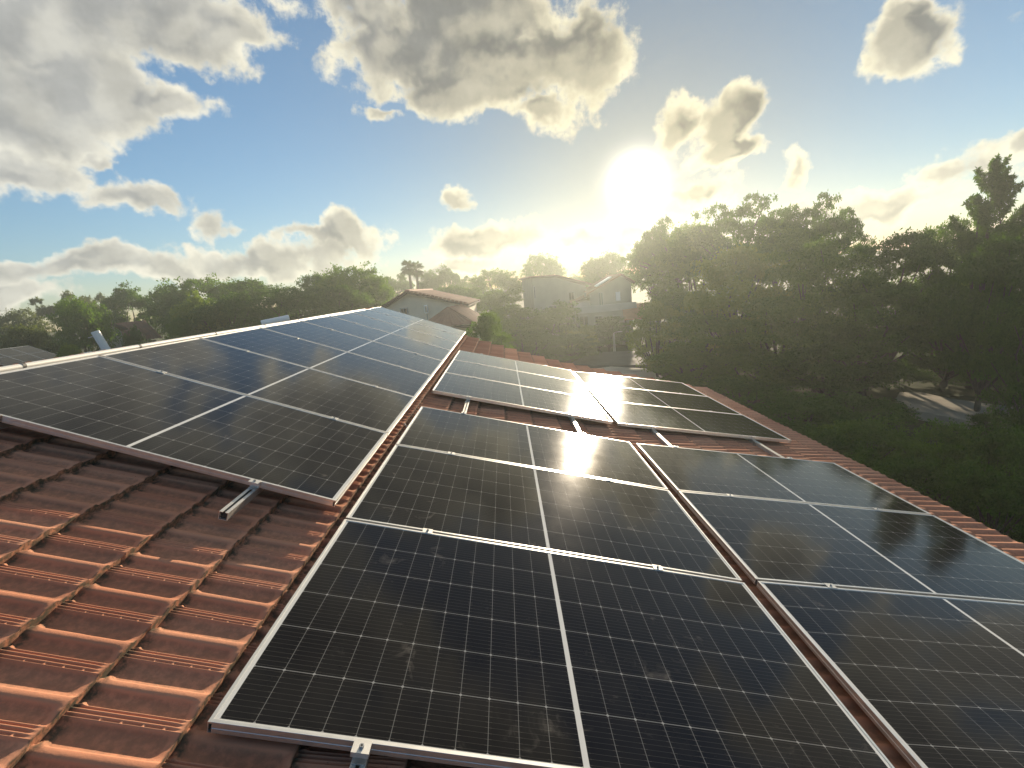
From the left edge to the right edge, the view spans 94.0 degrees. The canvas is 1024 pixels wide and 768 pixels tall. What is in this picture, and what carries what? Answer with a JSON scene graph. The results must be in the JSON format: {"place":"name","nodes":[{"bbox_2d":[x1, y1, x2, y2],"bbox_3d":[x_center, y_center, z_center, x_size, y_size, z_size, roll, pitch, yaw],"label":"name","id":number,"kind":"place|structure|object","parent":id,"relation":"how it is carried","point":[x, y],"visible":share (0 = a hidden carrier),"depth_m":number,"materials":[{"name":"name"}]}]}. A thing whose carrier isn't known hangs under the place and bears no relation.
{"place":"outdoors","nodes":[
{"label":"outdoors","id":0,"kind":"place"},
{"bbox_2d":[94,320,162,349],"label":"gable house","id":1,"kind":"structure","parent":0,"point":[146,329],"depth_m":50.99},
{"bbox_2d":[0,0,1023,331],"label":"sky","id":2,"kind":"structure","parent":0,"point":[143,142],"materials":[{"name":"blue"}]},
{"bbox_2d":[29,244,1023,541],"bbox_3d":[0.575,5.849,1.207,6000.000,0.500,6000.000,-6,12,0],"label":"ground","id":3,"kind":"structure","parent":0,"point":[951,392],"depth_m":20.93,"materials":[{"name":"green plant"}]},
{"bbox_2d":[0,307,56,347],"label":"leafy tree","id":4,"kind":"object","parent":3,"relation":"on","point":[31,318],"visible":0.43,"depth_m":51.72,"materials":[{"name":"green plant"}]},
{"bbox_2d":[0,323,62,353],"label":"leafy tree","id":5,"kind":"object","parent":3,"relation":"on","point":[31,336],"visible":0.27,"depth_m":31.00,"materials":[{"name":"green plant"}]},
{"bbox_2d":[27,289,101,321],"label":"pine tree","id":6,"kind":"object","parent":3,"relation":"on","point":[43,310],"visible":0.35,"depth_m":60.03,"materials":[{"name":"green plant"}]},
{"bbox_2d":[44,294,123,353],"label":"leafy tree","id":7,"kind":"object","parent":3,"relation":"on","point":[75,326],"visible":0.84,"depth_m":37.59,"materials":[{"name":"green plant"}]},
{"bbox_2d":[98,279,153,324],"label":"leafy tree","id":8,"kind":"object","parent":3,"relation":"on","point":[124,298],"visible":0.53,"depth_m":54.69,"materials":[{"name":"green plant"}]},
{"bbox_2d":[120,324,151,346],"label":"leafy tree","id":9,"kind":"object","parent":3,"relation":"on","point":[135,337],"visible":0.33,"depth_m":42.59,"materials":[{"name":"green plant"}]},
{"bbox_2d":[143,286,178,338],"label":"leafy tree","id":10,"kind":"object","parent":3,"relation":"on","point":[153,322],"visible":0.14,"depth_m":51.50,"materials":[{"name":"green plant"}]},
{"bbox_2d":[162,314,196,340],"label":"leafy tree","id":11,"kind":"object","parent":3,"relation":"on","point":[177,326],"visible":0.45,"depth_m":35.76,"materials":[{"name":"green plant"}]},
{"bbox_2d":[143,272,238,332],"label":"leafy tree","id":12,"kind":"object","parent":3,"relation":"on","point":[173,295],"visible":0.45,"depth_m":49.20,"materials":[{"name":"green plant"}]},
{"bbox_2d":[169,289,230,338],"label":"leafy tree","id":13,"kind":"object","parent":3,"relation":"on","point":[193,302],"visible":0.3,"depth_m":37.42,"materials":[{"name":"green plant"}]},
{"bbox_2d":[182,290,274,334],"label":"leafy tree","id":14,"kind":"object","parent":3,"relation":"on","point":[235,313],"visible":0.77,"depth_m":36.77,"materials":[{"name":"green plant"}]},
{"bbox_2d":[211,277,298,328],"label":"leafy tree","id":15,"kind":"object","parent":3,"relation":"on","point":[261,290],"visible":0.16,"depth_m":46.55,"materials":[{"name":"green plant"}]},
{"bbox_2d":[242,283,325,326],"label":"leafy tree","id":16,"kind":"object","parent":3,"relation":"on","point":[286,302],"visible":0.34,"depth_m":40.37,"materials":[{"name":"green plant"}]},
{"bbox_2d":[291,270,351,315],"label":"leafy tree","id":17,"kind":"object","parent":3,"relation":"on","point":[308,280],"visible":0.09,"depth_m":46.40,"materials":[{"name":"green plant"}]},
{"bbox_2d":[301,283,374,317],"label":"leafy tree","id":18,"kind":"object","parent":3,"relation":"on","point":[343,293],"visible":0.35,"depth_m":38.29,"materials":[{"name":"green plant"}]},
{"bbox_2d":[311,261,392,311],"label":"leafy tree","id":19,"kind":"object","parent":3,"relation":"on","point":[372,284],"visible":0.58,"depth_m":43.60,"materials":[{"name":"green plant"}]},
{"bbox_2d":[382,272,414,297],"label":"leafy tree","id":20,"kind":"object","parent":3,"relation":"on","point":[402,285],"visible":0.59,"depth_m":80.32,"materials":[{"name":"green plant"}]},
{"bbox_2d":[380,288,479,319],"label":"gable house","id":21,"kind":"structure","parent":3,"relation":"on","point":[412,302],"depth_m":32.69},
{"bbox_2d":[429,263,467,292],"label":"leafy tree","id":22,"kind":"object","parent":3,"relation":"on","point":[445,276],"visible":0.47,"depth_m":74.61,"materials":[{"name":"green plant"}]},
{"bbox_2d":[428,304,480,339],"bbox_3d":[-3.563,-2.397,30.357,3.530,5.144,7.100,-5,12,1],"label":"annex","id":23,"kind":"object","parent":3,"relation":"on","point":[451,316],"visible":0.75,"depth_m":27.52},
{"bbox_2d":[437,284,481,312],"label":"leafy tree","id":24,"kind":"object","parent":3,"relation":"on","point":[456,290],"visible":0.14,"depth_m":52.85,"materials":[{"name":"green plant"}]},
{"bbox_2d":[465,309,514,348],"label":"leafy tree","id":25,"kind":"object","parent":3,"relation":"on","point":[483,331],"visible":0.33,"depth_m":21.48,"materials":[{"name":"green plant"}]},
{"bbox_2d":[465,267,522,322],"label":"leafy tree","id":26,"kind":"object","parent":3,"relation":"on","point":[506,281],"visible":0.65,"depth_m":67.03,"materials":[{"name":"green plant"}]},
{"bbox_2d":[474,287,527,333],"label":"leafy tree","id":27,"kind":"object","parent":3,"relation":"on","point":[487,302],"visible":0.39,"depth_m":46.30,"materials":[{"name":"green plant"}]},
{"bbox_2d":[0,307,1023,767],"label":"tile roof house","id":28,"kind":"structure","parent":3,"relation":"on","point":[144,603],"depth_m":1.78,"materials":[{"name":"ceramic"}]},
{"bbox_2d":[0,309,364,371],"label":"conduit","id":29,"kind":"object","parent":28,"relation":"attached to","point":[46,361],"visible":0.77,"depth_m":3.68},
{"bbox_2d":[218,488,263,520],"bbox_3d":[-1.453,-0.350,6.863,0.120,0.125,9.645,16,11,-4],"label":"mounting rail","id":30,"kind":"object","parent":28,"relation":"attached to","point":[235,506],"visible":0.1,"depth_m":2.24,"materials":[{"name":"metal"}]},
{"bbox_2d":[0,355,387,506],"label":"solar module","id":31,"kind":"object","parent":30,"relation":"on","point":[125,408],"visible":1,"depth_m":2.75,"materials":[{"name":"glass"}]},
{"bbox_2d":[100,338,414,436],"bbox_3d":[-1.944,-0.020,4.033,2.094,0.038,1.134,16,11,-4],"label":"solar module","id":32,"kind":"object","parent":30,"relation":"on","point":[229,368],"visible":0.78,"depth_m":3.91,"materials":[{"name":"glass"}]},
{"bbox_2d":[201,327,431,398],"bbox_3d":[-1.970,-0.253,5.163,2.094,0.037,1.134,16,11,-4],"label":"solar module","id":33,"kind":"object","parent":30,"relation":"attached to","point":[321,358],"visible":0.79,"depth_m":5.07,"materials":[{"name":"glass"}]},
{"bbox_2d":[260,321,442,377],"bbox_3d":[-1.996,-0.485,6.294,2.094,0.037,1.134,16,11,-4],"label":"solar module","id":34,"kind":"object","parent":30,"relation":"attached to","point":[327,337],"visible":0.88,"depth_m":6.21,"materials":[{"name":"glass"}]},
{"bbox_2d":[300,316,450,361],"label":"solar module","id":35,"kind":"object","parent":30,"relation":"attached to","point":[383,337],"visible":0.88,"depth_m":7.36,"materials":[{"name":"glass"}]},
{"bbox_2d":[330,312,456,351],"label":"solar module","id":36,"kind":"object","parent":30,"relation":"attached to","point":[399,330],"visible":0.84,"depth_m":8.50,"materials":[{"name":"glass"}]},
{"bbox_2d":[352,309,461,343],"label":"solar module","id":37,"kind":"object","parent":30,"relation":"attached to","point":[410,325],"visible":0.87,"depth_m":9.64,"materials":[{"name":"glass"}]},
{"bbox_2d":[369,307,465,336],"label":"solar module","id":38,"kind":"object","parent":30,"relation":"on","point":[424,322],"visible":0.84,"depth_m":10.78,"materials":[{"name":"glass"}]},
{"bbox_2d":[349,399,469,767],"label":"mounting rail","id":39,"kind":"object","parent":28,"relation":"attached to","point":[466,405],"visible":0.16,"depth_m":1.31,"materials":[{"name":"metal"}]},
{"bbox_2d":[350,738,371,765],"bbox_3d":[-0.408,0.992,1.289,0.048,0.046,0.040,10,11,-3],"label":"end clamp","id":40,"kind":"object","parent":39,"relation":"attached to","point":[360,751],"visible":1,"depth_m":1.28,"materials":[{"name":"metal"}]},
{"bbox_2d":[445,360,593,398],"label":"solar module","id":41,"kind":"object","parent":39,"relation":"attached to","point":[491,373],"visible":0.77,"depth_m":7.05,"materials":[{"name":"glass"}]},
{"bbox_2d":[568,417,581,433],"bbox_3d":[0.650,0.520,5.079,0.120,0.125,8.222,10,11,-3],"label":"mounting rail","id":42,"kind":"object","parent":28,"relation":"attached to","point":[573,422],"visible":0.12,"depth_m":5.21,"materials":[{"name":"metal"}]},
{"bbox_2d":[453,350,579,381],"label":"solar module","id":43,"kind":"object","parent":42,"relation":"on","point":[510,364],"visible":0.84,"depth_m":8.19,"materials":[{"name":"glass"}]},
{"bbox_2d":[432,372,612,423],"bbox_3d":[0.117,0.153,5.989,2.094,0.035,1.134,10,11,-3],"label":"solar module","id":44,"kind":"object","parent":42,"relation":"on","point":[512,395],"visible":1,"depth_m":5.83,"materials":[{"name":"glass"}]},
{"bbox_2d":[396,406,667,489],"bbox_3d":[0.153,0.528,4.157,2.094,0.036,1.134,10,11,-3],"label":"solar module","id":45,"kind":"object","parent":42,"relation":"on","point":[480,437],"visible":0.82,"depth_m":4.04,"materials":[{"name":"glass"}]},
{"bbox_2d":[346,444,741,581],"bbox_3d":[0.176,0.759,3.026,2.094,0.037,1.134,10,11,-3],"label":"solar module","id":46,"kind":"object","parent":42,"relation":"on","point":[418,489],"visible":0.79,"depth_m":2.86,"materials":[{"name":"glass"}]},
{"bbox_2d":[207,519,894,767],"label":"solar module","id":47,"kind":"object","parent":42,"relation":"on","point":[391,641],"visible":1,"depth_m":1.68,"materials":[{"name":"glass"}]},
{"bbox_2d":[648,429,672,446],"bbox_3d":[1.619,0.685,5.122,0.121,0.125,8.062,6,11,-3],"label":"mounting rail","id":48,"kind":"object","parent":28,"relation":"attached to","point":[664,441],"visible":0.09,"depth_m":5.30,"materials":[{"name":"metal"}]},
{"bbox_2d":[598,400,791,442],"bbox_3d":[2.263,0.464,6.173,2.094,0.035,1.134,6,11,-3],"label":"solar module","id":49,"kind":"object","parent":48,"relation":"attached to","point":[681,420],"visible":1,"depth_m":6.03,"materials":[{"name":"glass"}]},
{"bbox_2d":[744,438,783,457],"bbox_3d":[2.819,0.810,5.183,0.120,0.125,8.062,6,11,-3],"label":"mounting rail","id":50,"kind":"object","parent":28,"relation":"attached to","point":[764,448],"visible":0.11,"depth_m":5.37,"materials":[{"name":"metal"}]},
{"bbox_2d":[573,371,707,396],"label":"solar module","id":51,"kind":"object","parent":50,"relation":"attached to","point":[630,382],"visible":0.84,"depth_m":8.38,"materials":[{"name":"glass"}]},
{"bbox_2d":[584,383,741,414],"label":"solar module","id":52,"kind":"object","parent":50,"relation":"on","point":[648,397],"visible":0.84,"depth_m":7.24,"materials":[{"name":"glass"}]},
{"bbox_2d":[636,443,931,514],"bbox_3d":[2.317,0.840,4.342,2.094,0.035,1.134,6,11,-3],"label":"solar module","id":53,"kind":"object","parent":50,"relation":"attached to","point":[749,476],"visible":0.86,"depth_m":4.22,"materials":[{"name":"glass"}]},
{"bbox_2d":[678,491,1023,603],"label":"solar module","id":54,"kind":"object","parent":50,"relation":"on","point":[766,540],"visible":0.94,"depth_m":3.09,"materials":[{"name":"glass"}]},
{"bbox_2d":[756,581,1023,767],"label":"solar module","id":55,"kind":"object","parent":50,"relation":"on","point":[925,681],"visible":1,"depth_m":2.08,"materials":[{"name":"glass"}]},
{"bbox_2d":[480,303,552,345],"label":"leafy tree","id":56,"kind":"object","parent":3,"relation":"on","point":[520,312],"visible":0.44,"depth_m":36.97,"materials":[{"name":"green plant"}]},
{"bbox_2d":[494,328,573,359],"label":"leafy tree","id":57,"kind":"object","parent":3,"relation":"on","point":[545,339],"visible":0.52,"depth_m":32.53,"materials":[{"name":"green plant"}]},
{"bbox_2d":[518,252,567,290],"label":"leafy tree","id":58,"kind":"object","parent":3,"relation":"on","point":[552,267],"visible":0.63,"depth_m":71.50,"materials":[{"name":"green plant"}]},
{"bbox_2d":[510,309,579,355],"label":"leafy tree","id":59,"kind":"object","parent":3,"relation":"on","point":[539,320],"visible":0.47,"depth_m":36.97,"materials":[{"name":"green plant"}]},
{"bbox_2d":[519,275,591,337],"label":"terrace house","id":60,"kind":"structure","parent":3,"relation":"on","point":[543,291],"depth_m":46.18,"materials":[{"name":"paint"}]},
{"bbox_2d":[543,299,583,335],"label":"leafy tree","id":61,"kind":"object","parent":3,"relation":"on","point":[564,308],"visible":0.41,"depth_m":37.99,"materials":[{"name":"green plant"}]},
{"bbox_2d":[527,333,603,362],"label":"leafy tree","id":62,"kind":"object","parent":3,"relation":"on","point":[579,341],"visible":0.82,"depth_m":33.16,"materials":[{"name":"green plant"}]},
{"bbox_2d":[569,274,636,347],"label":"gable house","id":63,"kind":"structure","parent":3,"relation":"on","point":[611,296],"depth_m":42.31,"materials":[{"name":"paint"}]},
{"bbox_2d":[578,252,633,286],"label":"leafy tree","id":64,"kind":"object","parent":3,"relation":"on","point":[592,273],"visible":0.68,"depth_m":61.35,"materials":[{"name":"green plant"}]},
{"bbox_2d":[589,316,634,351],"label":"leafy tree","id":65,"kind":"object","parent":3,"relation":"on","point":[607,322],"visible":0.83,"depth_m":38.01,"materials":[{"name":"green plant"}]},
{"bbox_2d":[623,298,689,376],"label":"leafy tree","id":66,"kind":"object","parent":3,"relation":"on","point":[653,311],"visible":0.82,"depth_m":25.67,"materials":[{"name":"green plant"}]},
{"bbox_2d":[626,229,686,323],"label":"leafy tree","id":67,"kind":"object","parent":3,"relation":"on","point":[637,279],"visible":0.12,"depth_m":48.22,"materials":[{"name":"green plant"}]},
{"bbox_2d":[618,216,726,289],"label":"leafy tree","id":68,"kind":"object","parent":3,"relation":"on","point":[645,249],"visible":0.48,"depth_m":41.03,"materials":[{"name":"green plant"}]},
{"bbox_2d":[642,285,706,365],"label":"leafy tree","id":69,"kind":"object","parent":3,"relation":"on","point":[665,300],"visible":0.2,"depth_m":27.73,"materials":[{"name":"green plant"}]},
{"bbox_2d":[644,347,725,385],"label":"leafy tree","id":70,"kind":"object","parent":3,"relation":"on","point":[675,377],"visible":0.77,"depth_m":22.14,"materials":[{"name":"green plant"}]},
{"bbox_2d":[642,222,748,320],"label":"leafy tree","id":71,"kind":"object","parent":3,"relation":"on","point":[672,275],"visible":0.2,"depth_m":35.88,"materials":[{"name":"green plant"}]},
{"bbox_2d":[644,311,751,382],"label":"leafy tree","id":72,"kind":"object","parent":3,"relation":"on","point":[705,323],"visible":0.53,"depth_m":22.35,"materials":[{"name":"green plant"}]},
{"bbox_2d":[654,190,810,314],"bbox_3d":[15.711,-7.538,33.763,10.898,11.245,10.212,-3,12,12],"label":"leafy tree","id":73,"kind":"object","parent":3,"relation":"on","point":[725,224],"visible":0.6,"depth_m":31.37,"materials":[{"name":"green plant"}]},
{"bbox_2d":[679,242,794,355],"bbox_3d":[11.450,-3.488,24.384,5.240,7.363,6.314,0,13,24],"label":"leafy tree","id":74,"kind":"object","parent":3,"relation":"on","point":[755,269],"visible":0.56,"depth_m":23.44,"materials":[{"name":"green plant"}]},
{"bbox_2d":[692,376,799,418],"bbox_3d":[8.972,0.676,18.840,4.300,1.718,4.584,-13,14,-33],"label":"shrub","id":75,"kind":"object","parent":3,"relation":"on","point":[739,387],"visible":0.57,"depth_m":18.52,"materials":[{"name":"green plant"}]},
{"bbox_2d":[705,344,798,401],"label":"leafy tree","id":76,"kind":"object","parent":3,"relation":"on","point":[740,358],"visible":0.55,"depth_m":20.17,"materials":[{"name":"green plant"}]},
{"bbox_2d":[713,293,849,391],"bbox_3d":[11.853,-1.654,21.204,4.974,4.768,5.993,-14,14,-36],"label":"leafy tree","id":77,"kind":"object","parent":3,"relation":"on","point":[786,311],"visible":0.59,"depth_m":20.37,"materials":[{"name":"green plant"}]},
{"bbox_2d":[720,220,849,350],"bbox_3d":[16.103,-5.300,28.438,6.185,8.652,7.401,-7,12,-8],"label":"leafy tree","id":78,"kind":"object","parent":3,"relation":"on","point":[788,241],"visible":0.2,"depth_m":27.15,"materials":[{"name":"green plant"}]},
{"bbox_2d":[769,417,823,435],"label":"shrub","id":79,"kind":"object","parent":3,"relation":"on","point":[795,424],"visible":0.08,"depth_m":14.05,"materials":[{"name":"green plant"}]},
{"bbox_2d":[752,389,871,430],"bbox_3d":[9.370,1.268,15.505,3.825,1.842,3.522,-7,12,-6],"label":"shrub","id":80,"kind":"object","parent":3,"relation":"on","point":[807,407],"visible":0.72,"depth_m":15.16,"materials":[{"name":"green plant"}]},
{"bbox_2d":[754,192,880,285],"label":"leafy tree","id":81,"kind":"object","parent":3,"relation":"on","point":[846,225],"visible":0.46,"depth_m":28.00,"materials":[{"name":"green plant"}]},
{"bbox_2d":[762,233,892,391],"bbox_3d":[13.472,-2.894,20.978,4.428,7.145,5.299,-3,12,15],"label":"leafy tree","id":82,"kind":"object","parent":3,"relation":"on","point":[794,276],"visible":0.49,"depth_m":19.82,"materials":[{"name":"green plant"}]},
{"bbox_2d":[757,329,900,397],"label":"leafy tree","id":83,"kind":"object","parent":3,"relation":"on","point":[805,382],"visible":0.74,"depth_m":18.17,"materials":[{"name":"green plant"}]},
{"bbox_2d":[794,425,887,469],"bbox_3d":[7.722,2.135,11.581,2.440,2.098,2.602,-6,12,-2],"label":"shrub","id":84,"kind":"object","parent":3,"relation":"on","point":[858,452],"visible":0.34,"depth_m":11.36,"materials":[{"name":"green plant"}]},
{"bbox_2d":[787,270,933,397],"bbox_3d":[13.793,-1.653,18.578,5.166,5.496,4.317,-13,13,-30],"label":"leafy tree","id":85,"kind":"object","parent":3,"relation":"on","point":[876,303],"visible":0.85,"depth_m":17.62,"materials":[{"name":"green plant"}]},
{"bbox_2d":[808,390,922,432],"bbox_3d":[11.392,1.132,15.656,3.215,1.631,3.428,-8,12,-13],"label":"shrub","id":86,"kind":"object","parent":3,"relation":"on","point":[870,404],"visible":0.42,"depth_m":15.34,"materials":[{"name":"green plant"}]},
{"bbox_2d":[812,414,938,462],"bbox_3d":[9.220,1.844,12.263,2.577,2.094,2.799,-16,15,-41],"label":"shrub","id":87,"kind":"object","parent":3,"relation":"on","point":[870,429],"visible":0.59,"depth_m":12.05,"materials":[{"name":"green plant"}]},
{"bbox_2d":[837,226,961,358],"bbox_3d":[17.515,-3.448,21.744,5.318,7.142,4.414,-9,12,-14],"label":"leafy tree","id":88,"kind":"object","parent":3,"relation":"on","point":[916,256],"visible":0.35,"depth_m":20.89,"materials":[{"name":"green plant"}]},
{"bbox_2d":[865,454,1000,528],"bbox_3d":[7.935,2.465,9.406,2.406,2.326,2.257,-9,12,-16],"label":"shrub","id":89,"kind":"object","parent":3,"relation":"on","point":[913,472],"visible":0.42,"depth_m":9.05,"materials":[{"name":"green plant"}]},
{"bbox_2d":[892,213,983,354],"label":"leafy tree","id":90,"kind":"object","parent":3,"relation":"on","point":[945,234],"visible":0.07,"depth_m":21.92,"materials":[{"name":"green plant"}]},
{"bbox_2d":[876,417,1004,502],"bbox_3d":[9.564,1.996,10.615,2.330,2.466,2.186,-12,13,-27],"label":"shrub","id":91,"kind":"object","parent":3,"relation":"on","point":[950,439],"visible":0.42,"depth_m":10.45,"materials":[{"name":"green plant"}]},
{"bbox_2d":[878,301,1021,391],"bbox_3d":[17.644,-1.485,19.416,4.800,3.994,5.784,-5,12,3],"label":"leafy tree","id":92,"kind":"object","parent":3,"relation":"on","point":[944,375],"visible":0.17,"depth_m":19.09,"materials":[{"name":"green plant"}]},
{"bbox_2d":[903,153,1023,388],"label":"conifer tree","id":93,"kind":"object","parent":3,"relation":"on","point":[997,187],"visible":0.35,"depth_m":18.29,"materials":[{"name":"green plant"}]},
{"bbox_2d":[914,228,1023,411],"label":"leafy tree","id":94,"kind":"object","parent":3,"relation":"on","point":[1004,273],"visible":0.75,"depth_m":15.30,"materials":[{"name":"green plant"}]},
{"bbox_2d":[930,415,1023,526],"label":"shrub","id":95,"kind":"object","parent":3,"relation":"on","point":[990,445],"visible":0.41,"depth_m":9.46,"materials":[{"name":"green plant"}]},
{"bbox_2d":[935,454,1023,542],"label":"shrub","id":96,"kind":"object","parent":3,"relation":"on","point":[975,486],"visible":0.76,"depth_m":7.83,"materials":[{"name":"green plant"}]},
{"bbox_2d":[965,411,1014,435],"bbox_3d":[14.736,1.312,14.640,1.264,0.922,1.372,-14,15,-37],"label":"shrub","id":97,"kind":"object","parent":3,"relation":"on","point":[976,417],"visible":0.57,"depth_m":14.63,"materials":[{"name":"green plant"}]},
{"bbox_2d":[970,288,1023,433],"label":"leafy tree","id":98,"kind":"object","parent":3,"relation":"on","point":[999,337],"visible":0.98,"depth_m":13.43,"materials":[{"name":"green plant"}]},
{"bbox_2d":[970,224,1023,407],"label":"tree","id":99,"kind":"object","parent":3,"relation":"on","point":[1015,230],"visible":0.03,"depth_m":16.63,"materials":[{"name":"green plant"}]},
{"bbox_2d":[988,436,1023,531],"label":"shrub","id":100,"kind":"object","parent":3,"relation":"on","point":[1018,449],"visible":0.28,"depth_m":8.70,"materials":[{"name":"green plant"}]},
{"bbox_2d":[572,350,670,370],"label":"road","id":101,"kind":"structure","parent":0,"point":[628,359],"depth_m":33.12,"materials":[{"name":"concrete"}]},
{"bbox_2d":[597,367,662,378],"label":"paved yard","id":102,"kind":"structure","parent":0,"point":[633,371],"depth_m":28.44,"materials":[{"name":"concrete"}]},
{"bbox_2d":[895,392,1011,428],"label":"garden path","id":103,"kind":"structure","parent":0,"point":[932,407],"depth_m":16.92,"materials":[{"name":"concrete"}]},
{"bbox_3d":[-27.547,2.610,23.165,6.120,5.300,14.300,19,11,-5],"label":"neighbour house","id":104,"kind":"object","parent":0,"visible":0},
{"bbox_2d":[0,348,42,361],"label":"solar module","id":105,"kind":"object","parent":104,"relation":"on","point":[17,355],"visible":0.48,"depth_m":27.54,"materials":[{"name":"glass"}]},
{"bbox_2d":[11,346,59,358],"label":"solar module","id":106,"kind":"object","parent":104,"relation":"on","point":[36,352],"visible":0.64,"depth_m":28.59,"materials":[{"name":"glass"}]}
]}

